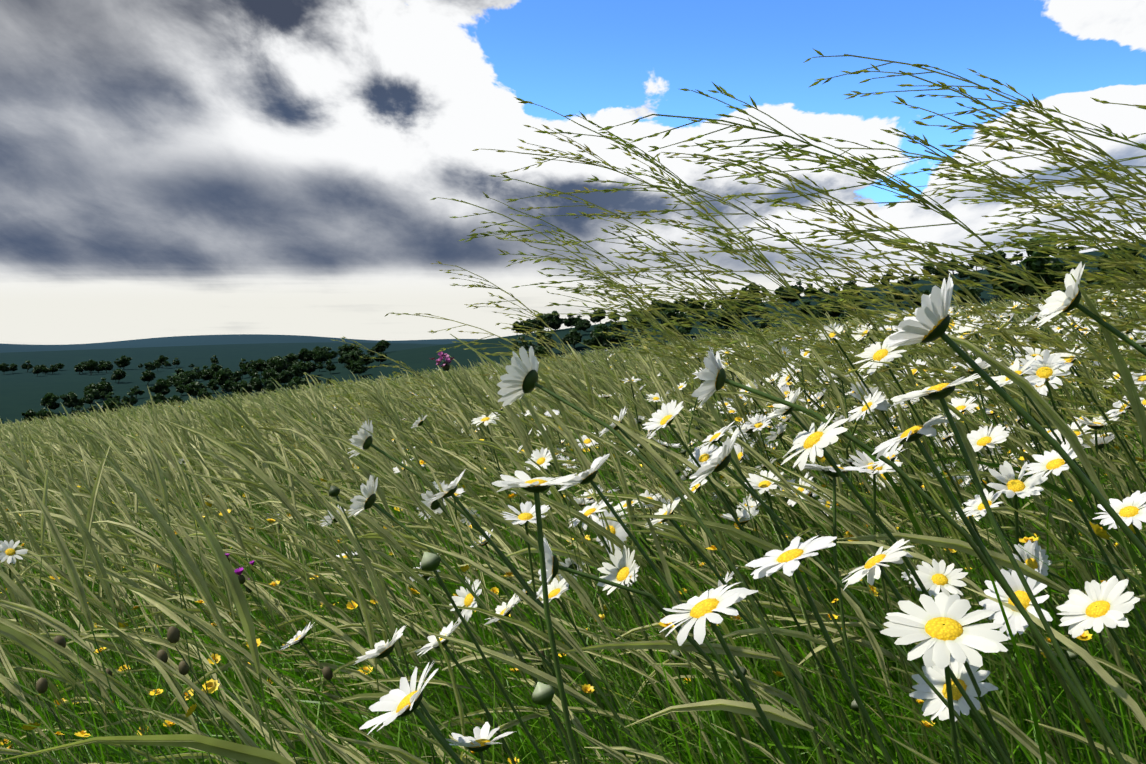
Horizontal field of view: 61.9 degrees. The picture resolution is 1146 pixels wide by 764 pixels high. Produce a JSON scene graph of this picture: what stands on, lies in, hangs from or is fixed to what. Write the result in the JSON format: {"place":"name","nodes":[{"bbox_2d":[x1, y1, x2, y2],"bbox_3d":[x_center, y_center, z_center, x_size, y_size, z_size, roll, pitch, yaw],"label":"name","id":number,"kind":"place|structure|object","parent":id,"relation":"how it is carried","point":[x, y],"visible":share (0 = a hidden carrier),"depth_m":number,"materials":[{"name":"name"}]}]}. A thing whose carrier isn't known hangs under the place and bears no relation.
{"place":"outdoors","nodes":[
{"label":"outdoors","id":0,"kind":"place"},
{"bbox_2d":[0,243,1145,760],"bbox_3d":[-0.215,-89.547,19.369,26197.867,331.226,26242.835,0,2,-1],"label":"hill","id":1,"kind":"structure","parent":0,"point":[22,389],"depth_m":928.19,"materials":[{"name":"green plant"}]},
{"bbox_2d":[21,410,36,424],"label":"tree","id":2,"kind":"object","parent":1,"relation":"on","point":[30,413],"visible":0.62,"depth_m":595.50,"materials":[{"name":"green plant"}]},
{"bbox_2d":[32,409,55,422],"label":"tree","id":3,"kind":"object","parent":1,"relation":"on","point":[43,413],"visible":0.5,"depth_m":590.65,"materials":[{"name":"green plant"}]},
{"bbox_2d":[40,393,59,410],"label":"tree","id":4,"kind":"object","parent":1,"relation":"on","point":[48,400],"visible":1,"depth_m":663.13,"materials":[{"name":"green plant"}]},
{"bbox_2d":[60,391,85,409],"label":"tree","id":5,"kind":"object","parent":1,"relation":"on","point":[71,399],"visible":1,"depth_m":671.90,"materials":[{"name":"green plant"}]},
{"bbox_2d":[81,359,98,374],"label":"tree","id":6,"kind":"object","parent":1,"relation":"on","point":[92,365],"visible":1,"depth_m":1037.27,"materials":[{"name":"green plant"}]},
{"bbox_2d":[84,389,101,402],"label":"tree","id":7,"kind":"object","parent":1,"relation":"on","point":[93,392],"visible":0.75,"depth_m":721.92,"materials":[{"name":"green plant"}]},
{"bbox_2d":[95,381,112,398],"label":"tree","id":8,"kind":"object","parent":1,"relation":"on","point":[107,388],"visible":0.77,"depth_m":745.11,"materials":[{"name":"green plant"}]},
{"bbox_2d":[100,361,112,372],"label":"tree","id":9,"kind":"object","parent":1,"relation":"on","point":[106,366],"visible":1,"depth_m":1065.78,"materials":[{"name":"green plant"}]},
{"bbox_2d":[97,398,124,415],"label":"tree","id":10,"kind":"object","parent":1,"relation":"on","point":[110,404],"visible":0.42,"depth_m":578.04,"materials":[{"name":"green plant"}]},
{"bbox_2d":[111,369,125,382],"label":"tree","id":11,"kind":"object","parent":1,"relation":"on","point":[119,374],"visible":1,"depth_m":885.39,"materials":[{"name":"green plant"}]},
{"bbox_2d":[114,355,131,369],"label":"tree","id":12,"kind":"object","parent":1,"relation":"on","point":[124,359],"visible":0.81,"depth_m":1127.00,"materials":[{"name":"green plant"}]},
{"bbox_2d":[121,391,137,405],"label":"tree","id":13,"kind":"object","parent":1,"relation":"on","point":[132,400],"visible":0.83,"depth_m":643.14,"materials":[{"name":"green plant"}]},
{"bbox_2d":[130,386,144,398],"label":"tree","id":14,"kind":"object","parent":1,"relation":"on","point":[135,390],"visible":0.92,"depth_m":716.52,"materials":[{"name":"green plant"}]},
{"bbox_2d":[140,370,155,384],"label":"tree","id":15,"kind":"object","parent":1,"relation":"on","point":[148,375],"visible":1,"depth_m":858.11,"materials":[{"name":"green plant"}]},
{"bbox_2d":[147,378,173,394],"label":"tree","id":16,"kind":"object","parent":1,"relation":"on","point":[162,386],"visible":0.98,"depth_m":682.97,"materials":[{"name":"green plant"}]},
{"bbox_2d":[167,395,185,405],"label":"tree","id":17,"kind":"object","parent":1,"relation":"on","point":[176,397],"visible":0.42,"depth_m":603.01,"materials":[{"name":"green plant"}]},
{"bbox_2d":[184,381,206,399],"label":"tree","id":18,"kind":"object","parent":1,"relation":"on","point":[192,388],"visible":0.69,"depth_m":659.37,"materials":[{"name":"green plant"}]},
{"bbox_2d":[197,388,212,398],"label":"tree","id":19,"kind":"object","parent":1,"relation":"on","point":[202,393],"visible":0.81,"depth_m":640.48,"materials":[{"name":"green plant"}]},
{"bbox_2d":[200,368,215,381],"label":"tree","id":20,"kind":"object","parent":1,"relation":"on","point":[207,374],"visible":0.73,"depth_m":767.30,"materials":[{"name":"green plant"}]},
{"bbox_2d":[207,379,218,390],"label":"tree","id":21,"kind":"object","parent":1,"relation":"on","point":[212,384],"visible":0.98,"depth_m":684.84,"materials":[{"name":"green plant"}]},
{"bbox_2d":[215,368,231,391],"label":"tree","id":22,"kind":"object","parent":1,"relation":"on","point":[221,376],"visible":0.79,"depth_m":690.11,"materials":[{"name":"green plant"}]},
{"bbox_2d":[221,380,234,394],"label":"tree","id":23,"kind":"object","parent":1,"relation":"on","point":[228,385],"visible":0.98,"depth_m":672.42,"materials":[{"name":"green plant"}]},
{"bbox_2d":[232,370,241,381],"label":"tree","id":24,"kind":"object","parent":1,"relation":"on","point":[237,374],"visible":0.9,"depth_m":719.04,"materials":[{"name":"green plant"}]},
{"bbox_2d":[232,380,253,393],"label":"tree","id":25,"kind":"object","parent":1,"relation":"on","point":[248,387],"visible":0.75,"depth_m":642.73,"materials":[{"name":"green plant"}]},
{"bbox_2d":[249,377,263,394],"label":"tree","id":26,"kind":"object","parent":1,"relation":"on","point":[256,383],"visible":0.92,"depth_m":653.67,"materials":[{"name":"green plant"}]},
{"bbox_2d":[251,359,269,374],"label":"tree","id":27,"kind":"object","parent":1,"relation":"on","point":[260,365],"visible":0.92,"depth_m":780.95,"materials":[{"name":"green plant"}]},
{"bbox_2d":[261,368,278,382],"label":"tree","id":28,"kind":"object","parent":1,"relation":"on","point":[271,372],"visible":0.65,"depth_m":688.34,"materials":[{"name":"green plant"}]},
{"bbox_2d":[262,377,281,388],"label":"tree","id":29,"kind":"object","parent":1,"relation":"on","point":[266,381],"visible":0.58,"depth_m":642.88,"materials":[{"name":"green plant"}]},
{"bbox_2d":[272,357,287,372],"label":"tree","id":30,"kind":"object","parent":1,"relation":"on","point":[280,365],"visible":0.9,"depth_m":742.41,"materials":[{"name":"green plant"}]},
{"bbox_2d":[275,370,294,383],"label":"tree","id":31,"kind":"object","parent":1,"relation":"on","point":[284,376],"visible":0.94,"depth_m":683.14,"materials":[{"name":"green plant"}]},
{"bbox_2d":[283,353,297,367],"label":"tree","id":32,"kind":"object","parent":1,"relation":"on","point":[290,358],"visible":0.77,"depth_m":772.11,"materials":[{"name":"green plant"}]},
{"bbox_2d":[290,364,307,376],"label":"tree","id":33,"kind":"object","parent":1,"relation":"on","point":[297,371],"visible":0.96,"depth_m":710.33,"materials":[{"name":"green plant"}]},
{"bbox_2d":[295,348,313,362],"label":"tree","id":34,"kind":"object","parent":1,"relation":"on","point":[304,354],"visible":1,"depth_m":828.67,"materials":[{"name":"green plant"}]},
{"bbox_2d":[303,361,316,376],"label":"tree","id":35,"kind":"object","parent":1,"relation":"on","point":[311,366],"visible":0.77,"depth_m":726.77,"materials":[{"name":"green plant"}]},
{"bbox_2d":[313,350,326,362],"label":"tree","id":36,"kind":"object","parent":1,"relation":"on","point":[320,357],"visible":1,"depth_m":786.74,"materials":[{"name":"green plant"}]},
{"bbox_2d":[280,622,382,763],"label":"daisy","id":37,"kind":"object","parent":1,"relation":"on","point":[299,637],"visible":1,"depth_m":0.98,"materials":[{"name":"white plant"}]},
{"bbox_2d":[338,344,352,355],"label":"tree","id":38,"kind":"object","parent":1,"relation":"on","point":[345,347],"visible":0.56,"depth_m":820.21,"materials":[{"name":"green plant"}]},
{"bbox_2d":[342,351,363,364],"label":"tree","id":39,"kind":"object","parent":1,"relation":"on","point":[351,356],"visible":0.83,"depth_m":736.04,"materials":[{"name":"green plant"}]},
{"bbox_2d":[350,361,367,375],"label":"tree","id":40,"kind":"object","parent":1,"relation":"on","point":[357,363],"visible":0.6,"depth_m":699.12,"materials":[{"name":"green plant"}]},
{"bbox_2d":[359,354,373,365],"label":"tree","id":41,"kind":"object","parent":1,"relation":"on","point":[368,359],"visible":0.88,"depth_m":740.83,"materials":[{"name":"green plant"}]},
{"bbox_2d":[372,342,385,352],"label":"tree","id":42,"kind":"object","parent":1,"relation":"on","point":[378,347],"visible":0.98,"depth_m":846.21,"materials":[{"name":"green plant"}]},
{"bbox_2d":[355,626,451,748],"bbox_3d":[-0.013,0.471,0.616,0.310,0.594,0.042,1,2,27],"label":"daisy","id":43,"kind":"object","parent":1,"relation":"on","point":[382,649],"visible":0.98,"depth_m":0.66,"materials":[{"name":"white plant"}]},
{"bbox_2d":[359,662,463,763],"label":"daisy","id":44,"kind":"object","parent":1,"relation":"on","point":[405,699],"visible":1,"depth_m":0.43,"materials":[{"name":"white plant"}]},
{"bbox_2d":[348,475,581,763],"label":"daisy","id":45,"kind":"object","parent":1,"relation":"on","point":[360,504],"visible":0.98,"depth_m":0.78,"materials":[{"name":"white plant"}]},
{"bbox_2d":[415,618,515,763],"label":"daisy","id":46,"kind":"object","parent":1,"relation":"on","point":[447,631],"visible":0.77,"depth_m":0.77,"materials":[{"name":"white plant"}]},
{"bbox_2d":[348,419,626,757],"bbox_3d":[-0.034,0.394,0.884,0.336,0.724,0.068,0,2,-13],"label":"daisy","id":47,"kind":"object","parent":1,"relation":"on","point":[363,438],"visible":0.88,"depth_m":0.85,"materials":[{"name":"green plant"}]},
{"bbox_2d":[519,322,532,336],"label":"tree","id":48,"kind":"object","parent":1,"relation":"on","point":[527,324],"visible":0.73,"depth_m":834.65,"materials":[{"name":"green plant"}]},
{"bbox_2d":[492,470,580,763],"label":"daisy","id":49,"kind":"object","parent":1,"relation":"on","point":[535,486],"visible":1,"depth_m":0.41,"materials":[{"name":"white plant"}]},
{"bbox_2d":[426,470,648,763],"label":"daisy","id":50,"kind":"object","parent":1,"relation":"on","point":[449,490],"visible":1,"depth_m":0.73,"materials":[{"name":"green plant"}]},
{"bbox_2d":[530,318,546,329],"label":"tree","id":51,"kind":"object","parent":1,"relation":"on","point":[537,322],"visible":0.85,"depth_m":853.42,"materials":[{"name":"green plant"}]},
{"bbox_2d":[528,345,551,358],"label":"tree","id":52,"kind":"object","parent":1,"relation":"on","point":[539,349],"visible":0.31,"depth_m":652.78,"materials":[{"name":"green plant"}]},
{"bbox_2d":[537,333,554,349],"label":"tree","id":53,"kind":"object","parent":1,"relation":"on","point":[549,335],"visible":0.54,"depth_m":709.92,"materials":[{"name":"green plant"}]},
{"bbox_2d":[484,594,623,754],"bbox_3d":[0.082,0.459,0.780,0.309,0.574,0.039,0,2,1],"label":"daisy","id":54,"kind":"object","parent":1,"relation":"on","point":[503,610],"visible":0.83,"depth_m":0.78,"materials":[{"name":"white plant"}]},
{"bbox_2d":[545,310,565,330],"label":"tree","id":55,"kind":"object","parent":1,"relation":"on","point":[554,318],"visible":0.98,"depth_m":858.61,"materials":[{"name":"green plant"}]},
{"bbox_2d":[561,329,580,349],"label":"tree","id":56,"kind":"object","parent":1,"relation":"on","point":[571,340],"visible":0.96,"depth_m":720.35,"materials":[{"name":"green plant"}]},
{"bbox_2d":[563,313,579,329],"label":"tree","id":57,"kind":"object","parent":1,"relation":"on","point":[571,320],"visible":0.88,"depth_m":841.32,"materials":[{"name":"green plant"}]},
{"bbox_2d":[0,269,1145,763],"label":"meadow grass","id":58,"kind":"structure","parent":1,"relation":"on","point":[192,563],"depth_m":1.18,"materials":[{"name":"green plant"}]},
{"bbox_2d":[0,49,1145,763],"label":"grass panicles","id":59,"kind":"object","parent":1,"relation":"on","point":[1120,279],"depth_m":0.93,"materials":[{"name":"green plant"}]},
{"bbox_2d":[0,283,1145,763],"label":"daisies","id":60,"kind":"object","parent":1,"relation":"on","point":[938,577],"visible":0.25,"depth_m":0.95,"materials":[{"name":"white plant"}]},
{"bbox_2d":[0,309,1145,763],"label":"meadow flowers","id":61,"kind":"object","parent":1,"relation":"on","point":[326,671],"visible":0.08,"depth_m":1.05,"materials":[{"name":"petal"},{"name":"plant stem"},{"name":"leaves"}]},
{"bbox_2d":[574,320,587,333],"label":"tree","id":62,"kind":"object","parent":1,"relation":"on","point":[579,326],"visible":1,"depth_m":790.77,"materials":[{"name":"green plant"}]},
{"bbox_2d":[536,578,640,763],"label":"daisy","id":63,"kind":"object","parent":1,"relation":"on","point":[556,589],"visible":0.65,"depth_m":0.87,"materials":[{"name":"white plant"}]},
{"bbox_2d":[583,328,612,350],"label":"tree","id":64,"kind":"object","parent":1,"relation":"on","point":[602,337],"visible":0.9,"depth_m":683.64,"materials":[{"name":"green plant"}]},
{"bbox_2d":[593,323,611,332],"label":"tree","id":65,"kind":"object","parent":1,"relation":"on","point":[603,327],"visible":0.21,"depth_m":716.26,"materials":[{"name":"green plant"}]},
{"bbox_2d":[608,317,623,333],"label":"tree","id":66,"kind":"object","parent":1,"relation":"on","point":[615,325],"visible":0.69,"depth_m":758.93,"materials":[{"name":"green plant"}]},
{"bbox_2d":[611,333,626,344],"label":"tree","id":67,"kind":"object","parent":1,"relation":"on","point":[617,338],"visible":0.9,"depth_m":712.90,"materials":[{"name":"green plant"}]},
{"bbox_2d":[497,346,827,763],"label":"daisy","id":68,"kind":"object","parent":1,"relation":"on","point":[520,378],"visible":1,"depth_m":0.54,"materials":[{"name":"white plant"}]},
{"bbox_2d":[659,309,681,325],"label":"tree","id":69,"kind":"object","parent":1,"relation":"on","point":[669,313],"visible":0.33,"depth_m":750.64,"materials":[{"name":"green plant"}]},
{"bbox_2d":[558,454,792,763],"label":"daisy","id":70,"kind":"object","parent":1,"relation":"on","point":[586,476],"visible":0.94,"depth_m":0.62,"materials":[{"name":"green plant"}]},
{"bbox_2d":[677,315,693,330],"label":"tree","id":71,"kind":"object","parent":1,"relation":"on","point":[686,317],"visible":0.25,"depth_m":721.85,"materials":[{"name":"green plant"}]},
{"bbox_2d":[684,298,704,317],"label":"tree","id":72,"kind":"object","parent":1,"relation":"on","point":[693,305],"visible":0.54,"depth_m":809.96,"materials":[{"name":"green plant"}]},
{"bbox_2d":[599,407,837,763],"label":"daisy","id":73,"kind":"object","parent":1,"relation":"on","point":[615,427],"visible":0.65,"depth_m":0.93,"materials":[{"name":"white plant"}]},
{"bbox_2d":[659,582,791,763],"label":"daisy","id":74,"kind":"object","parent":1,"relation":"on","point":[704,607],"visible":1,"depth_m":0.37,"materials":[{"name":"white plant"}]},
{"bbox_2d":[329,486,1122,763],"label":"flower buds","id":75,"kind":"object","parent":1,"relation":"on","point":[542,694],"visible":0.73,"depth_m":0.52,"materials":[{"name":"green plant"}]},
{"bbox_2d":[716,308,736,336],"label":"tree","id":76,"kind":"object","parent":1,"relation":"on","point":[725,320],"visible":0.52,"depth_m":710.47,"materials":[{"name":"green plant"}]},
{"bbox_2d":[732,300,748,325],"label":"tree","id":77,"kind":"object","parent":1,"relation":"on","point":[743,307],"visible":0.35,"depth_m":744.27,"materials":[{"name":"green plant"}]},
{"bbox_2d":[645,497,842,763],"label":"daisy","id":78,"kind":"object","parent":1,"relation":"on","point":[667,510],"visible":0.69,"depth_m":0.72,"materials":[{"name":"green plant"}]},
{"bbox_2d":[777,285,801,307],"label":"tree","id":79,"kind":"object","parent":1,"relation":"on","point":[793,300],"visible":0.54,"depth_m":802.44,"materials":[{"name":"green plant"}]},
{"bbox_2d":[797,300,814,315],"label":"tree","id":80,"kind":"object","parent":1,"relation":"on","point":[806,302],"visible":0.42,"depth_m":740.12,"materials":[{"name":"green plant"}]},
{"bbox_2d":[745,535,893,763],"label":"daisy","id":81,"kind":"object","parent":1,"relation":"on","point":[791,557],"visible":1,"depth_m":0.42,"materials":[{"name":"white plant"}]},
{"bbox_2d":[825,302,842,317],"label":"tree","id":82,"kind":"object","parent":1,"relation":"on","point":[833,314],"visible":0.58,"depth_m":721.94,"materials":[{"name":"green plant"}]},
{"bbox_2d":[804,464,877,763],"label":"daisy","id":83,"kind":"object","parent":1,"relation":"on","point":[829,471],"visible":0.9,"depth_m":0.60,"materials":[{"name":"green plant"}]},
{"bbox_2d":[689,427,997,763],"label":"daisy","id":84,"kind":"object","parent":1,"relation":"on","point":[721,459],"visible":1,"depth_m":0.49,"materials":[{"name":"white plant"}]},
{"bbox_2d":[765,387,990,761],"bbox_3d":[0.310,0.362,0.810,0.291,0.714,0.075,0,2,3],"label":"daisy","id":85,"kind":"object","parent":1,"relation":"on","point":[782,407],"visible":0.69,"depth_m":0.81,"materials":[{"name":"white plant"}]},
{"bbox_2d":[692,347,1102,763],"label":"daisy","id":86,"kind":"object","parent":1,"relation":"on","point":[713,375],"visible":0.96,"depth_m":0.55,"materials":[{"name":"green plant"}]},
{"bbox_2d":[842,539,1010,763],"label":"daisy","id":87,"kind":"object","parent":1,"relation":"on","point":[875,564],"visible":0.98,"depth_m":0.45,"materials":[{"name":"white plant"}]},
{"bbox_2d":[930,261,952,275],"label":"tree","id":88,"kind":"object","parent":1,"relation":"on","point":[934,271],"visible":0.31,"depth_m":832.34,"materials":[{"name":"green plant"}]},
{"bbox_2d":[880,592,1008,763],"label":"daisy","id":89,"kind":"object","parent":1,"relation":"on","point":[940,629],"visible":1,"depth_m":0.35,"materials":[{"name":"white plant"}]},
{"bbox_2d":[957,286,980,307],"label":"tree","id":90,"kind":"object","parent":1,"relation":"on","point":[974,291],"visible":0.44,"depth_m":700.45,"materials":[{"name":"green plant"}]},
{"bbox_2d":[872,414,1126,763],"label":"daisy","id":91,"kind":"object","parent":1,"relation":"on","point":[914,433],"visible":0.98,"depth_m":0.42,"materials":[{"name":"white plant"}]},
{"bbox_2d":[988,250,1014,266],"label":"tree","id":92,"kind":"object","parent":1,"relation":"on","point":[1003,254],"visible":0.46,"depth_m":832.51,"materials":[{"name":"green plant"}]},
{"bbox_2d":[890,373,1125,763],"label":"daisy","id":93,"kind":"object","parent":1,"relation":"on","point":[941,391],"visible":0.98,"depth_m":0.40,"materials":[{"name":"green plant"}]},
{"bbox_2d":[885,275,1145,557],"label":"daisy","id":94,"kind":"object","parent":1,"relation":"on","point":[929,322],"visible":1,"depth_m":0.35,"materials":[{"name":"white plant"}]},
{"bbox_2d":[983,237,1081,299],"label":"tree","id":95,"kind":"object","parent":1,"relation":"on","point":[1035,262],"visible":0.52,"depth_m":94.05,"materials":[{"name":"green plant"}]},
{"bbox_2d":[985,356,1097,489],"bbox_3d":[0.475,0.339,0.642,0.375,0.712,0.079,0,2,6],"label":"daisy","id":96,"kind":"object","parent":1,"relation":"on","point":[1003,379],"visible":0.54,"depth_m":0.67,"materials":[{"name":"white plant"}]},
{"bbox_2d":[963,488,1143,763],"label":"daisy","id":97,"kind":"object","parent":1,"relation":"on","point":[976,505],"visible":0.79,"depth_m":0.72,"materials":[{"name":"white plant"}]},
{"bbox_2d":[1023,442,1145,633],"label":"daisy","id":98,"kind":"object","parent":1,"relation":"on","point":[1053,462],"visible":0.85,"depth_m":0.58,"materials":[{"name":"white plant"}]},
{"bbox_2d":[1036,261,1145,355],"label":"daisy","id":99,"kind":"object","parent":1,"relation":"on","point":[1059,301],"visible":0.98,"depth_m":0.48,"materials":[{"name":"white plant"}]},
{"bbox_2d":[1056,576,1145,690],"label":"daisy","id":100,"kind":"object","parent":1,"relation":"on","point":[1107,604],"visible":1,"depth_m":0.48,"materials":[{"name":"white plant"}]},
{"bbox_2d":[1058,345,1145,482],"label":"daisy","id":101,"kind":"object","parent":1,"relation":"on","point":[1070,360],"visible":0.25,"depth_m":0.81,"materials":[{"name":"white plant"}]},
{"bbox_2d":[1092,245,1144,289],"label":"tree","id":102,"kind":"object","parent":1,"relation":"on","point":[1105,273],"visible":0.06,"depth_m":104.38,"materials":[{"name":"green plant"}]},
{"bbox_2d":[1093,490,1145,547],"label":"daisy","id":103,"kind":"object","parent":1,"relation":"on","point":[1128,510],"visible":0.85,"depth_m":0.63,"materials":[{"name":"white plant"}]},
{"bbox_2d":[0,0,1145,344],"label":"sky","id":104,"kind":"structure","parent":0,"point":[169,168],"materials":[{"name":"white"}]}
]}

